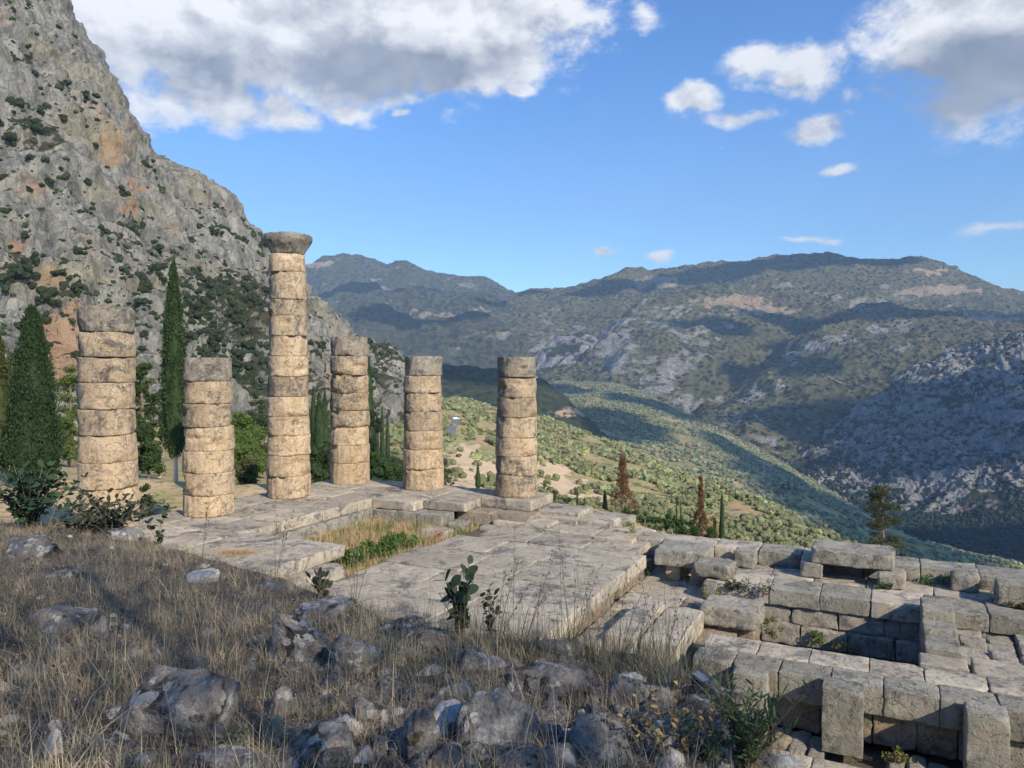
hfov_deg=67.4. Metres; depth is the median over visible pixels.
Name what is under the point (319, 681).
loose stone
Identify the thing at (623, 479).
dead cypress
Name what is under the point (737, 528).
olive tree
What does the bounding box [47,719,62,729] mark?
boulder
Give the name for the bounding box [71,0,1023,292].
sky
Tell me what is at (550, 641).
boulder
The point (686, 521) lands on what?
olive tree
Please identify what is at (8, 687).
loose stone
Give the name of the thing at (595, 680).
loose stone
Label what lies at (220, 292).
cliff shrub
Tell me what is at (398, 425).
olive tree
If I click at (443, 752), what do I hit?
boulder
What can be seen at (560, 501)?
olive tree
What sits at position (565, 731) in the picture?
loose stone
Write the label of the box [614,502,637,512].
olive tree
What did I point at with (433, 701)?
rubble stone
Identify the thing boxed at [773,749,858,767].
ledge
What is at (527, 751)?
loose stone
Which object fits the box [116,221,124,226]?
cliff shrub
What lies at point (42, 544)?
boulder
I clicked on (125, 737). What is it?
loose stone
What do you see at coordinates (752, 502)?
olive tree
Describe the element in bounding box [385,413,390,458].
cypress tree
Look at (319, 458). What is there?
shrub
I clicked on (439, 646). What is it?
loose stone
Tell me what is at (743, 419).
spur scrub
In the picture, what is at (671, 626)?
dry stalk
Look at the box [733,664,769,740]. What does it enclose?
stone pillar
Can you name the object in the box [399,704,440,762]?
boulder
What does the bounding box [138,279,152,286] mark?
cliff shrub
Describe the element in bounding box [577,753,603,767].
rubble stone
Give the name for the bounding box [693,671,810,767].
shrub
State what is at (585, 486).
olive tree
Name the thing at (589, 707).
rubble stone
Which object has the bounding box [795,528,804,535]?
olive tree
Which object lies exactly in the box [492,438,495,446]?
olive tree
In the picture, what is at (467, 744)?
loose stone
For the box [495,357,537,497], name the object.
temple column
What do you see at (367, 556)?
dry stalk
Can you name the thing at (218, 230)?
cliff shrub
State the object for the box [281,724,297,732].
rubble stone
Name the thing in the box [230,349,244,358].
cliff shrub
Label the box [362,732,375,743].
rubble stone
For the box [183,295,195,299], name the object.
cliff shrub
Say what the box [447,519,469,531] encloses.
stone block
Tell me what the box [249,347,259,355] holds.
cliff shrub
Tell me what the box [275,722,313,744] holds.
loose stone
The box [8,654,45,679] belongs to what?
boulder
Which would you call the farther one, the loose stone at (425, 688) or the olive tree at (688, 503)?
the olive tree at (688, 503)
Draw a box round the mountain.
[305,253,514,298]
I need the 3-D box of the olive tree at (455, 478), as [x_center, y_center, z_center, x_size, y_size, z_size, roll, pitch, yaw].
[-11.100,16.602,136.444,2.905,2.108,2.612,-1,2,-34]
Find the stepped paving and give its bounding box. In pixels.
[479,503,655,557]
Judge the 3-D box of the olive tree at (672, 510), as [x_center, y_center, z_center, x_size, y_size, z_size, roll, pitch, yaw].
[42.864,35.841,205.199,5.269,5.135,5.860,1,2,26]
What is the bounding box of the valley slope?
[554,383,1023,568]
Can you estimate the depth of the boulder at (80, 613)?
6.19 m
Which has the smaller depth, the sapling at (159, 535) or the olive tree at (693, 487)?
the sapling at (159, 535)
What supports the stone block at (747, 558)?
on the wall at (870, 619)
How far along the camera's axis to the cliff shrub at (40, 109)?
339.76 m
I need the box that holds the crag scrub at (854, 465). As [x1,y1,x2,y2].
[770,330,1023,551]
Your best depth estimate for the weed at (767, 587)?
21.65 m
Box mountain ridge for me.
[479,252,1023,368]
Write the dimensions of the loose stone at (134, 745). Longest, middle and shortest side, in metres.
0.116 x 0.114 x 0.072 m
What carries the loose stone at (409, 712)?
on the grassy bank
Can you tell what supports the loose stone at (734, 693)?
on the grassy bank
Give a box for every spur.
[339,302,538,368]
[441,364,612,440]
[694,302,1023,466]
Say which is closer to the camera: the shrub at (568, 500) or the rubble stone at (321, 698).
the rubble stone at (321, 698)
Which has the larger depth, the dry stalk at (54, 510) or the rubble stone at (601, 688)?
the dry stalk at (54, 510)
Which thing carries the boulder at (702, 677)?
on the grassy bank
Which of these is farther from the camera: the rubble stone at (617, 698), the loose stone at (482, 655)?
the loose stone at (482, 655)
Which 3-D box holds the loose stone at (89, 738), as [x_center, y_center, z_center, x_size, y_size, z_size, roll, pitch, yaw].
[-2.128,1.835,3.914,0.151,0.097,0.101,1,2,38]
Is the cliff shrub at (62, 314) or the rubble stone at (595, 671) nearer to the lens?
the rubble stone at (595, 671)
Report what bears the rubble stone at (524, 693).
on the grassy bank
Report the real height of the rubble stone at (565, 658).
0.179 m
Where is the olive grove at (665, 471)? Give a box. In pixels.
[384,396,848,544]
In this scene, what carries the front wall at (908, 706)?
on the pit soil at (872, 755)
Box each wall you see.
[593,528,1023,591]
[692,633,1023,767]
[706,565,1023,663]
[918,597,969,672]
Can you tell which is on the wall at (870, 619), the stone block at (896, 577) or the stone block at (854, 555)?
the stone block at (896, 577)
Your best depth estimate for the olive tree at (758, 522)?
251.48 m
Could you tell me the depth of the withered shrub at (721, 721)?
4.24 m
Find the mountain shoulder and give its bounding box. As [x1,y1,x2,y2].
[538,274,1023,414]
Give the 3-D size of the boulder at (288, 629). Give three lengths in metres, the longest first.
0.757 x 0.472 x 0.412 m
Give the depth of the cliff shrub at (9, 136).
320.49 m
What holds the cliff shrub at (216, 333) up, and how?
on the rocky cliff
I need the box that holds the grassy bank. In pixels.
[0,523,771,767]
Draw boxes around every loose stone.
[0,596,13,601]
[0,681,20,691]
[0,714,18,725]
[27,723,49,735]
[40,625,57,632]
[46,584,63,589]
[52,644,64,650]
[71,643,93,651]
[79,731,104,748]
[82,705,94,717]
[96,733,125,750]
[98,754,116,761]
[100,749,124,757]
[103,705,120,718]
[113,730,128,740]
[119,740,140,751]
[129,649,143,656]
[132,753,151,765]
[138,736,153,745]
[141,645,173,661]
[146,750,162,765]
[153,639,169,646]
[156,753,179,767]
[177,746,192,754]
[177,750,192,759]
[213,743,229,748]
[235,707,248,714]
[243,662,260,672]
[248,640,262,646]
[258,667,276,676]
[261,603,274,610]
[265,675,277,682]
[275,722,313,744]
[277,661,319,677]
[277,757,299,767]
[286,657,323,665]
[310,679,323,688]
[338,682,351,689]
[339,714,363,736]
[344,691,366,709]
[346,673,358,679]
[347,694,388,711]
[352,745,374,763]
[366,639,381,645]
[369,666,408,680]
[370,734,388,755]
[374,675,389,684]
[378,714,407,732]
[390,706,406,718]
[397,650,415,660]
[399,688,427,709]
[405,746,436,767]
[406,708,434,716]
[414,683,430,693]
[416,664,443,675]
[434,698,462,735]
[436,639,456,650]
[436,673,455,685]
[450,645,480,661]
[461,739,493,762]
[478,652,490,669]
[487,655,506,669]
[493,743,539,767]
[494,667,506,674]
[497,678,506,685]
[510,691,521,700]
[562,728,570,738]
[582,667,592,678]
[584,678,599,692]
[589,655,612,665]
[596,711,630,736]
[609,652,646,667]
[611,672,647,684]
[625,710,638,734]
[632,752,647,760]
[646,720,664,738]
[649,690,657,698]
[655,747,687,767]
[674,706,702,726]
[702,708,718,722]
[705,688,742,707]
[711,715,743,740]
[767,755,799,767]
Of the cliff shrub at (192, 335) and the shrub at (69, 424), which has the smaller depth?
the shrub at (69, 424)
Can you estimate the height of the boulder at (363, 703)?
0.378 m
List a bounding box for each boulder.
[5,533,63,560]
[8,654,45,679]
[27,605,96,630]
[41,569,91,578]
[42,728,63,756]
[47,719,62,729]
[86,609,110,637]
[103,526,145,540]
[113,664,240,746]
[186,568,219,582]
[190,745,273,767]
[259,579,285,593]
[264,686,294,718]
[265,611,329,664]
[294,595,357,617]
[295,720,354,763]
[323,632,384,676]
[352,695,390,729]
[376,615,426,633]
[395,626,457,656]
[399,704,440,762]
[423,741,478,767]
[434,679,475,698]
[455,686,539,745]
[510,662,589,700]
[533,638,584,657]
[537,742,578,767]
[564,712,629,767]
[610,675,682,702]
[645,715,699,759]
[681,693,721,716]
[691,667,737,708]
[704,746,736,767]
[724,737,767,764]
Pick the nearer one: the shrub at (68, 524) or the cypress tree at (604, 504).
the shrub at (68, 524)
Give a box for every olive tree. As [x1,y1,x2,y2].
[391,445,403,454]
[392,428,403,432]
[395,423,403,427]
[442,423,448,429]
[444,431,455,439]
[444,467,466,477]
[444,472,457,480]
[449,458,456,464]
[474,474,495,488]
[481,482,493,486]
[485,435,494,442]
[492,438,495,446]
[546,486,553,491]
[548,456,559,462]
[551,449,564,457]
[554,499,570,504]
[557,494,568,499]
[567,461,579,466]
[569,487,583,494]
[572,497,595,506]
[576,465,589,470]
[577,483,591,489]
[589,481,601,488]
[592,496,600,505]
[593,505,610,509]
[604,475,616,480]
[604,484,619,494]
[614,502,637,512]
[627,470,639,478]
[641,500,655,505]
[645,496,655,500]
[647,506,661,513]
[652,496,665,500]
[657,515,679,521]
[660,505,670,510]
[661,522,672,532]
[664,508,682,514]
[669,508,679,514]
[670,495,686,503]
[673,513,692,519]
[684,510,695,516]
[684,518,710,526]
[685,499,693,505]
[689,485,698,491]
[698,483,710,489]
[703,491,714,498]
[712,515,730,524]
[724,529,732,538]
[726,528,741,536]
[727,520,746,538]
[728,515,737,523]
[732,493,744,499]
[734,515,753,526]
[738,513,751,521]
[741,523,759,532]
[749,500,761,505]
[751,513,763,518]
[751,519,761,530]
[754,529,781,543]
[765,519,775,526]
[767,515,784,523]
[772,508,783,516]
[776,534,788,544]
[780,516,794,524]
[780,531,795,539]
[782,526,796,534]
[785,510,797,516]
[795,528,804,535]
[799,538,813,547]
[804,527,819,538]
[815,523,827,534]
[827,529,839,538]
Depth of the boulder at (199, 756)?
3.67 m
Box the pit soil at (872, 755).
[759,633,962,767]
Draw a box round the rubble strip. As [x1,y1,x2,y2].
[770,727,948,767]
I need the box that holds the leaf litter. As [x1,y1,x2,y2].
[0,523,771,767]
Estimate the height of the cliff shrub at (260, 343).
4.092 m
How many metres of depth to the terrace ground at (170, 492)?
38.85 m
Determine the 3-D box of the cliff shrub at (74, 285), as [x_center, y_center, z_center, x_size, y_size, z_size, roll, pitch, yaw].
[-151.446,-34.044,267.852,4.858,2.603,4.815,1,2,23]
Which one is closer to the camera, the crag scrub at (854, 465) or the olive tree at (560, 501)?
the olive tree at (560, 501)
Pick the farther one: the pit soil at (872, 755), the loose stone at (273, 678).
the pit soil at (872, 755)
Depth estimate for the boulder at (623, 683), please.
4.73 m
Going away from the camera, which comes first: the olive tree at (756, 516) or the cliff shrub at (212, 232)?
the olive tree at (756, 516)
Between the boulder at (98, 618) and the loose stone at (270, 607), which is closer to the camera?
the boulder at (98, 618)
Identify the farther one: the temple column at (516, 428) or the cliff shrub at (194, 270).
the cliff shrub at (194, 270)
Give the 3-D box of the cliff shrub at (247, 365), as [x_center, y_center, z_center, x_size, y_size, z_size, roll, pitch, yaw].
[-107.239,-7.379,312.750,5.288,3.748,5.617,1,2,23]
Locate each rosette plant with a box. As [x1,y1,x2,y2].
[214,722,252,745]
[264,714,301,751]
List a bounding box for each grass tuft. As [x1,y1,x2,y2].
[210,547,266,555]
[595,525,663,541]
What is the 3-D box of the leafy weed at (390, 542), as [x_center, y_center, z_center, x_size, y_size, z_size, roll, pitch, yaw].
[-4.266,5.307,24.755,1.730,0.686,3.850,1,2,26]
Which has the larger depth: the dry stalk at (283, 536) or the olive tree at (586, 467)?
the olive tree at (586, 467)
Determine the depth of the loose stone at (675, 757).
3.81 m
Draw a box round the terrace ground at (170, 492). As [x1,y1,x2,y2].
[0,471,648,637]
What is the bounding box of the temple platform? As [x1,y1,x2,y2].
[139,479,555,588]
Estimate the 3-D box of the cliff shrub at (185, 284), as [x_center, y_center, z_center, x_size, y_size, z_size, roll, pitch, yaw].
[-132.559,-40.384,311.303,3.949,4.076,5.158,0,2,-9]
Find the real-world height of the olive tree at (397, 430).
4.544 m
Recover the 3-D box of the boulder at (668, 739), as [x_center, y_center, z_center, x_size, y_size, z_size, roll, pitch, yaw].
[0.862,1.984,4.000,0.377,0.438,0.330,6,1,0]
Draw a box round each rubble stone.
[265,745,305,764]
[277,677,291,684]
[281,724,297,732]
[292,689,306,712]
[305,694,337,712]
[318,665,325,675]
[318,746,360,767]
[319,664,348,688]
[341,677,377,697]
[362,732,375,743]
[372,677,401,701]
[384,702,399,713]
[387,734,402,757]
[388,727,402,744]
[425,697,443,707]
[442,692,466,702]
[447,722,455,733]
[458,647,484,670]
[488,743,503,753]
[500,742,509,748]
[506,658,524,667]
[519,690,528,700]
[530,705,543,718]
[533,658,545,662]
[537,720,565,746]
[538,709,572,727]
[543,690,569,710]
[543,705,553,714]
[559,655,588,668]
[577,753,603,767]
[584,695,601,703]
[585,701,603,713]
[590,668,601,676]
[590,683,607,696]
[603,692,627,707]
[612,703,633,717]
[633,712,662,733]
[641,696,680,715]
[656,674,674,687]
[680,750,704,767]
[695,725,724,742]
[698,729,723,746]
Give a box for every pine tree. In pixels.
[53,364,77,460]
[134,362,161,443]
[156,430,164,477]
[231,411,262,459]
[245,392,267,445]
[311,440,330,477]
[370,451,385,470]
[864,485,911,548]
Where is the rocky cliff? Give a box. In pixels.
[0,0,405,431]
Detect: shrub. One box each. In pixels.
[0,271,10,292]
[0,459,87,527]
[1,130,17,146]
[1,207,16,212]
[4,96,30,108]
[11,263,21,268]
[13,322,19,328]
[15,264,41,288]
[20,231,28,238]
[21,251,39,265]
[24,153,35,160]
[29,119,50,133]
[31,69,38,76]
[35,295,46,304]
[36,286,57,300]
[37,106,45,113]
[40,507,122,534]
[41,311,51,323]
[44,176,55,186]
[47,488,176,532]
[50,269,66,275]
[57,412,77,466]
[59,78,71,85]
[59,312,68,316]
[69,292,80,297]
[71,282,79,288]
[71,350,79,358]
[74,283,87,292]
[75,247,87,254]
[77,209,93,214]
[81,90,89,97]
[98,224,111,242]
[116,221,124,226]
[118,184,131,195]
[133,297,152,306]
[135,271,146,279]
[135,419,166,478]
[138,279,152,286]
[139,483,154,516]
[141,159,152,167]
[148,263,161,275]
[153,243,163,253]
[157,263,168,267]
[158,272,167,281]
[181,280,189,287]
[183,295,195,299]
[184,331,198,343]
[185,298,198,307]
[188,308,201,317]
[190,267,201,275]
[195,274,207,281]
[196,294,213,310]
[196,296,212,310]
[196,329,206,334]
[197,349,208,353]
[200,308,209,319]
[201,326,221,340]
[201,350,210,357]
[202,343,212,351]
[204,281,216,289]
[205,292,215,300]
[208,335,217,345]
[209,228,223,233]
[210,229,217,235]
[210,320,217,328]
[211,343,220,352]
[216,279,231,284]
[216,289,224,295]
[218,289,229,293]
[219,225,230,232]
[223,287,234,295]
[224,310,233,317]
[228,297,235,306]
[228,316,235,322]
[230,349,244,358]
[232,306,238,313]
[232,360,242,371]
[232,369,236,377]
[232,422,267,473]
[234,315,244,323]
[234,455,260,484]
[235,235,248,243]
[239,280,253,292]
[239,378,253,384]
[241,341,255,348]
[243,362,255,369]
[245,374,254,379]
[246,293,257,301]
[249,282,258,291]
[249,301,259,305]
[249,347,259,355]
[249,411,267,457]
[257,341,262,347]
[259,359,267,366]
[261,286,268,295]
[310,349,321,356]
[310,442,330,483]
[318,341,326,352]
[368,409,383,460]
[370,455,402,481]
[371,373,378,381]
[443,458,447,484]
[446,468,454,485]
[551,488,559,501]
[563,496,574,504]
[613,678,729,759]
[622,507,638,521]
[637,511,650,528]
[649,516,662,531]
[662,513,677,533]
[669,712,742,763]
[674,518,690,535]
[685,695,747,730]
[688,519,700,535]
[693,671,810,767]
[703,526,715,537]
[896,551,910,556]
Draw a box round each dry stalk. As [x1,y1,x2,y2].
[45,476,67,535]
[201,476,212,565]
[273,501,293,575]
[338,530,369,601]
[498,557,530,637]
[498,605,529,640]
[524,549,555,647]
[559,547,602,642]
[608,577,665,656]
[636,564,691,672]
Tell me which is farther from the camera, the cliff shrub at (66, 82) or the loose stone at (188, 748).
the cliff shrub at (66, 82)
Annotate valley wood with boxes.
[790,464,1023,564]
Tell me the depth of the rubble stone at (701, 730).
4.11 m
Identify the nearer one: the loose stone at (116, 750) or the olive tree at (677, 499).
the loose stone at (116, 750)
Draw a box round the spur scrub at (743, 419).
[692,303,1023,460]
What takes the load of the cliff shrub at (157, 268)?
on the rocky cliff
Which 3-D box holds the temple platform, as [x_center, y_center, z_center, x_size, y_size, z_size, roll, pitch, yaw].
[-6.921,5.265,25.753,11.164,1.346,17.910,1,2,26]
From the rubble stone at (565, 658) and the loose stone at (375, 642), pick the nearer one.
the rubble stone at (565, 658)
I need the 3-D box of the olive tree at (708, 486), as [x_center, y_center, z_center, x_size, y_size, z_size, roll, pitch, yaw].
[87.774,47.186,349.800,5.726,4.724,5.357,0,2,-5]
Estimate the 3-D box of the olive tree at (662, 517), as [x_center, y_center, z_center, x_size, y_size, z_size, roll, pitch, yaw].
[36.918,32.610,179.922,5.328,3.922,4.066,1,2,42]
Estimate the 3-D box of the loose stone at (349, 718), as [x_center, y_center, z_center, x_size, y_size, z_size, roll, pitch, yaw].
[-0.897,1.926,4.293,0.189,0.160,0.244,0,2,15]
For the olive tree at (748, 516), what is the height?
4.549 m
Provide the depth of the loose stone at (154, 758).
3.75 m
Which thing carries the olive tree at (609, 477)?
on the hillside
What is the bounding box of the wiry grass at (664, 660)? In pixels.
[323,463,793,706]
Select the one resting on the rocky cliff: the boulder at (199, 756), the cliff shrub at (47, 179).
the cliff shrub at (47, 179)
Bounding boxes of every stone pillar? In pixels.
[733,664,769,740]
[821,676,863,758]
[963,701,1010,767]
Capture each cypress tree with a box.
[0,304,67,483]
[0,327,13,470]
[155,261,187,481]
[309,386,315,446]
[310,392,326,461]
[322,390,330,447]
[367,357,376,442]
[375,413,379,451]
[380,407,384,453]
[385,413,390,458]
[475,462,480,487]
[601,491,607,510]
[675,503,677,533]
[718,491,724,538]
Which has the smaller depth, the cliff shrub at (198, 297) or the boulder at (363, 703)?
the boulder at (363, 703)
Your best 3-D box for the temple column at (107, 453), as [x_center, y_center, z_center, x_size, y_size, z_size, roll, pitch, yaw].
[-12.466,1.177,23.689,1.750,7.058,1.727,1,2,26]
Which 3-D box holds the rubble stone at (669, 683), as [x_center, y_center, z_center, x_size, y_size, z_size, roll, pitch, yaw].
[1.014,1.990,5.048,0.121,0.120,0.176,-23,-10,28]
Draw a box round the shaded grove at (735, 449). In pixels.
[548,380,1022,568]
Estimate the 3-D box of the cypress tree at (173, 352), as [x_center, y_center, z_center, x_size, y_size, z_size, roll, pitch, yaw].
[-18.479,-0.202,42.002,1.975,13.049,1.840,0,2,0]
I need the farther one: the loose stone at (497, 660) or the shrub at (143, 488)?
the shrub at (143, 488)
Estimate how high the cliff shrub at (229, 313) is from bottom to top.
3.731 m
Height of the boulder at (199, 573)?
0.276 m
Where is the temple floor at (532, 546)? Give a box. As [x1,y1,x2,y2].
[309,525,651,641]
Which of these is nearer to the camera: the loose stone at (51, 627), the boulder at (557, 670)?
the boulder at (557, 670)
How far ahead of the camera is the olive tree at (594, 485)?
299.61 m
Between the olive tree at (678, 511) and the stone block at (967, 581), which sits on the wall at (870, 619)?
the stone block at (967, 581)
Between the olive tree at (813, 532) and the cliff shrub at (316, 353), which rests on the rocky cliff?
the cliff shrub at (316, 353)
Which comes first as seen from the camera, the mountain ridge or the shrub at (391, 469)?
the shrub at (391, 469)
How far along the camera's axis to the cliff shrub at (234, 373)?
275.27 m
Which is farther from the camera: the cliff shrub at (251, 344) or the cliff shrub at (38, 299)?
the cliff shrub at (251, 344)
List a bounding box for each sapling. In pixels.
[144,503,169,546]
[304,565,332,597]
[434,555,478,641]
[480,581,501,636]
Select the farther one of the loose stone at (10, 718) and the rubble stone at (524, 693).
the rubble stone at (524, 693)
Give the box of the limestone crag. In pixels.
[777,330,1023,561]
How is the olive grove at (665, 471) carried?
on the hillside
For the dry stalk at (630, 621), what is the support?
on the grassy bank
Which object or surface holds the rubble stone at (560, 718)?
on the grassy bank
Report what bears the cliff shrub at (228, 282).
on the rocky cliff
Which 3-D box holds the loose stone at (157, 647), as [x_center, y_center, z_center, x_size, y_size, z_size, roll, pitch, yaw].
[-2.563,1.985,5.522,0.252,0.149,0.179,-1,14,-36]
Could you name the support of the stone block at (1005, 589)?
on the wall at (870, 619)
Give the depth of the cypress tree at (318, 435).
79.79 m
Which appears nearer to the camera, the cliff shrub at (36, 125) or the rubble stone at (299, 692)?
the rubble stone at (299, 692)
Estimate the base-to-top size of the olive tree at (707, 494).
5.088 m
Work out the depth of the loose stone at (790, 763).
3.90 m
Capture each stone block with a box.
[419,526,453,538]
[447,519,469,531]
[654,539,713,567]
[665,566,684,580]
[690,569,708,586]
[693,556,737,580]
[700,594,764,631]
[702,580,717,598]
[716,625,760,640]
[733,547,757,568]
[800,555,824,578]
[811,539,895,570]
[877,568,905,589]
[949,570,979,592]
[993,576,1023,608]
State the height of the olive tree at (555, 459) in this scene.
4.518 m
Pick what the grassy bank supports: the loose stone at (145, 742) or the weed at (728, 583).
the loose stone at (145, 742)
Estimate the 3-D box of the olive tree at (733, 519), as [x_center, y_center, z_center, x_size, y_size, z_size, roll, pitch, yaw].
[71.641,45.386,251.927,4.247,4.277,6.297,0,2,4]
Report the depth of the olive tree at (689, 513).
256.79 m
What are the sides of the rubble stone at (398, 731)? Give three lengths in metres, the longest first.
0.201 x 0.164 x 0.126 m
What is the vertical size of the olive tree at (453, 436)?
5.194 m
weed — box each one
[331,531,419,568]
[623,521,635,532]
[640,554,653,577]
[701,588,721,599]
[724,579,741,589]
[737,576,774,596]
[763,616,782,639]
[809,630,824,645]
[829,639,862,655]
[874,580,893,589]
[880,745,919,764]
[919,573,949,586]
[1007,600,1023,609]
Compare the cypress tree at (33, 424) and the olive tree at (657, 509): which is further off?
the olive tree at (657, 509)
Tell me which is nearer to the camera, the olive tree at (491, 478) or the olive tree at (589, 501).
the olive tree at (491, 478)
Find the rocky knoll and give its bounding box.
[534,331,597,377]
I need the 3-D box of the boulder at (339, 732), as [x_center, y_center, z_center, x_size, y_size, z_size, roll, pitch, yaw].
[-0.960,1.883,3.890,0.264,0.310,0.248,-1,2,-35]
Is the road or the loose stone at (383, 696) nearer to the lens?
the loose stone at (383, 696)
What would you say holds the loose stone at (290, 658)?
on the grassy bank
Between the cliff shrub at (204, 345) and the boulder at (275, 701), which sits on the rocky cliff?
the cliff shrub at (204, 345)
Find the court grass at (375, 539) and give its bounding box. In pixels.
[278,512,481,574]
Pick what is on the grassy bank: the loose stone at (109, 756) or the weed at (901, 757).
the loose stone at (109, 756)
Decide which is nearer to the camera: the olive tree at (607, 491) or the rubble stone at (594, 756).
the rubble stone at (594, 756)
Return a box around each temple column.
[76,306,139,526]
[182,358,235,517]
[261,231,312,498]
[330,336,369,484]
[403,356,443,490]
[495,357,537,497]
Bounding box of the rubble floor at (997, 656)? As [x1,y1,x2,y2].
[691,625,1023,680]
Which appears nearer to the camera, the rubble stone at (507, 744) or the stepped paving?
the rubble stone at (507, 744)
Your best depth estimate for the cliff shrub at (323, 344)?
429.92 m
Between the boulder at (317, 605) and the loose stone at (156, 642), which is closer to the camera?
the loose stone at (156, 642)
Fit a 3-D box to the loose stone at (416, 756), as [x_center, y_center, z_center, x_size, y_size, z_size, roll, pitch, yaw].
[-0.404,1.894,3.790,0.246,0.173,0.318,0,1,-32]
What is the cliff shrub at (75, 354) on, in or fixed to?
on the rocky cliff
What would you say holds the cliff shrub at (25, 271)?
on the rocky cliff
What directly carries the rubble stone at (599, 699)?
on the grassy bank
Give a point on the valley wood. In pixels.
(992, 543)
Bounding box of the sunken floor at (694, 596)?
[578,566,715,679]
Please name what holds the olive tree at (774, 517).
on the hillside
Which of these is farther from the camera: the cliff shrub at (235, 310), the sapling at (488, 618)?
the cliff shrub at (235, 310)
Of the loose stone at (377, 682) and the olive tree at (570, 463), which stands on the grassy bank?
the loose stone at (377, 682)
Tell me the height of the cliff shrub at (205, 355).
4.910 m
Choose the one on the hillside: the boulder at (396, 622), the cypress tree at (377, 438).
the cypress tree at (377, 438)
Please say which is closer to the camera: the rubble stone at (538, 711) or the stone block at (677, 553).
the rubble stone at (538, 711)
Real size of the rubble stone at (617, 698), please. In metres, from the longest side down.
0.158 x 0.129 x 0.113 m
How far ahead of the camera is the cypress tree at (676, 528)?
66.26 m
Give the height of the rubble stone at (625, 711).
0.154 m
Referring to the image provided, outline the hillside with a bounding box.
[5,403,830,545]
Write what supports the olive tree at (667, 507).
on the hillside
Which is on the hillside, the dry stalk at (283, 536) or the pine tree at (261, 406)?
the pine tree at (261, 406)
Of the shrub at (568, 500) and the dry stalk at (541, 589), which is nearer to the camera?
the dry stalk at (541, 589)
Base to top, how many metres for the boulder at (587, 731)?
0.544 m
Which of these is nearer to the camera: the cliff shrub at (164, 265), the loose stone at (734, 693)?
the loose stone at (734, 693)
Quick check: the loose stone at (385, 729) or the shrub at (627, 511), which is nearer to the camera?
the loose stone at (385, 729)
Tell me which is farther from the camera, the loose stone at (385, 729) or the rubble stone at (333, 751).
the loose stone at (385, 729)
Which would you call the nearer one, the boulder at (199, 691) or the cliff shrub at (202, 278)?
the boulder at (199, 691)
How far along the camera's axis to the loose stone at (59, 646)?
5.51 m
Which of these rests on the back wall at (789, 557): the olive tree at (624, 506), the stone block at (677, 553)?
the stone block at (677, 553)
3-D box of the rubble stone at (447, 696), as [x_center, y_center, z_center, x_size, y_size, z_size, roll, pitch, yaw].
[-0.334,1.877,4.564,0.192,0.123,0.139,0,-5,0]
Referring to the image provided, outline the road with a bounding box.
[445,416,459,436]
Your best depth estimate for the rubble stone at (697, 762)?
3.83 m
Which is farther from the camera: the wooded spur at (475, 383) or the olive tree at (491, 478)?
the wooded spur at (475, 383)
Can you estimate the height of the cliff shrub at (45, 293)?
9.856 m
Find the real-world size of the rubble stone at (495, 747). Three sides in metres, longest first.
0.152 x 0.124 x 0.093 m
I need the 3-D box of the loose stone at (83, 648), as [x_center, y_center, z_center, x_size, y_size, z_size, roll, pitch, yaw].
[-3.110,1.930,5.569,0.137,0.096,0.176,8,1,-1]
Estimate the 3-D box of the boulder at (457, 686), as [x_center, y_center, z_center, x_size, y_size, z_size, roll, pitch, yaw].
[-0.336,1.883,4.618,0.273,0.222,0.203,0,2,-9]
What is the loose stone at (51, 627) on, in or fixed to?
on the grassy bank
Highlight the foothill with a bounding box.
[317,281,507,320]
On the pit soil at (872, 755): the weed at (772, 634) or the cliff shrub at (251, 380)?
the weed at (772, 634)
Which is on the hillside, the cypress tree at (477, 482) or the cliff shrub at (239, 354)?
the cypress tree at (477, 482)
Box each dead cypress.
[608,452,640,523]
[691,476,709,536]
[712,518,716,537]
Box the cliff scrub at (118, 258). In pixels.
[0,0,403,408]
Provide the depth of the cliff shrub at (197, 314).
294.74 m
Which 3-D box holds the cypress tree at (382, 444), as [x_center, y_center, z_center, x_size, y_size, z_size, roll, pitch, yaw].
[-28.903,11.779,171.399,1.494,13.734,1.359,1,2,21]
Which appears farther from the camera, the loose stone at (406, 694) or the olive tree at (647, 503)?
the olive tree at (647, 503)
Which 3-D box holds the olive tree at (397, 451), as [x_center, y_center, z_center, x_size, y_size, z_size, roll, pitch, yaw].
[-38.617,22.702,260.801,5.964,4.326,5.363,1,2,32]
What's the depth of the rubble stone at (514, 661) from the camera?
5.33 m
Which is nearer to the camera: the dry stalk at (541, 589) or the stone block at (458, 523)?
the dry stalk at (541, 589)
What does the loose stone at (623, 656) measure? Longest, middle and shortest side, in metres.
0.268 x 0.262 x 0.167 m
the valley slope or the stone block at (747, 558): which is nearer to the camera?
the stone block at (747, 558)
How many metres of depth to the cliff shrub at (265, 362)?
318.48 m

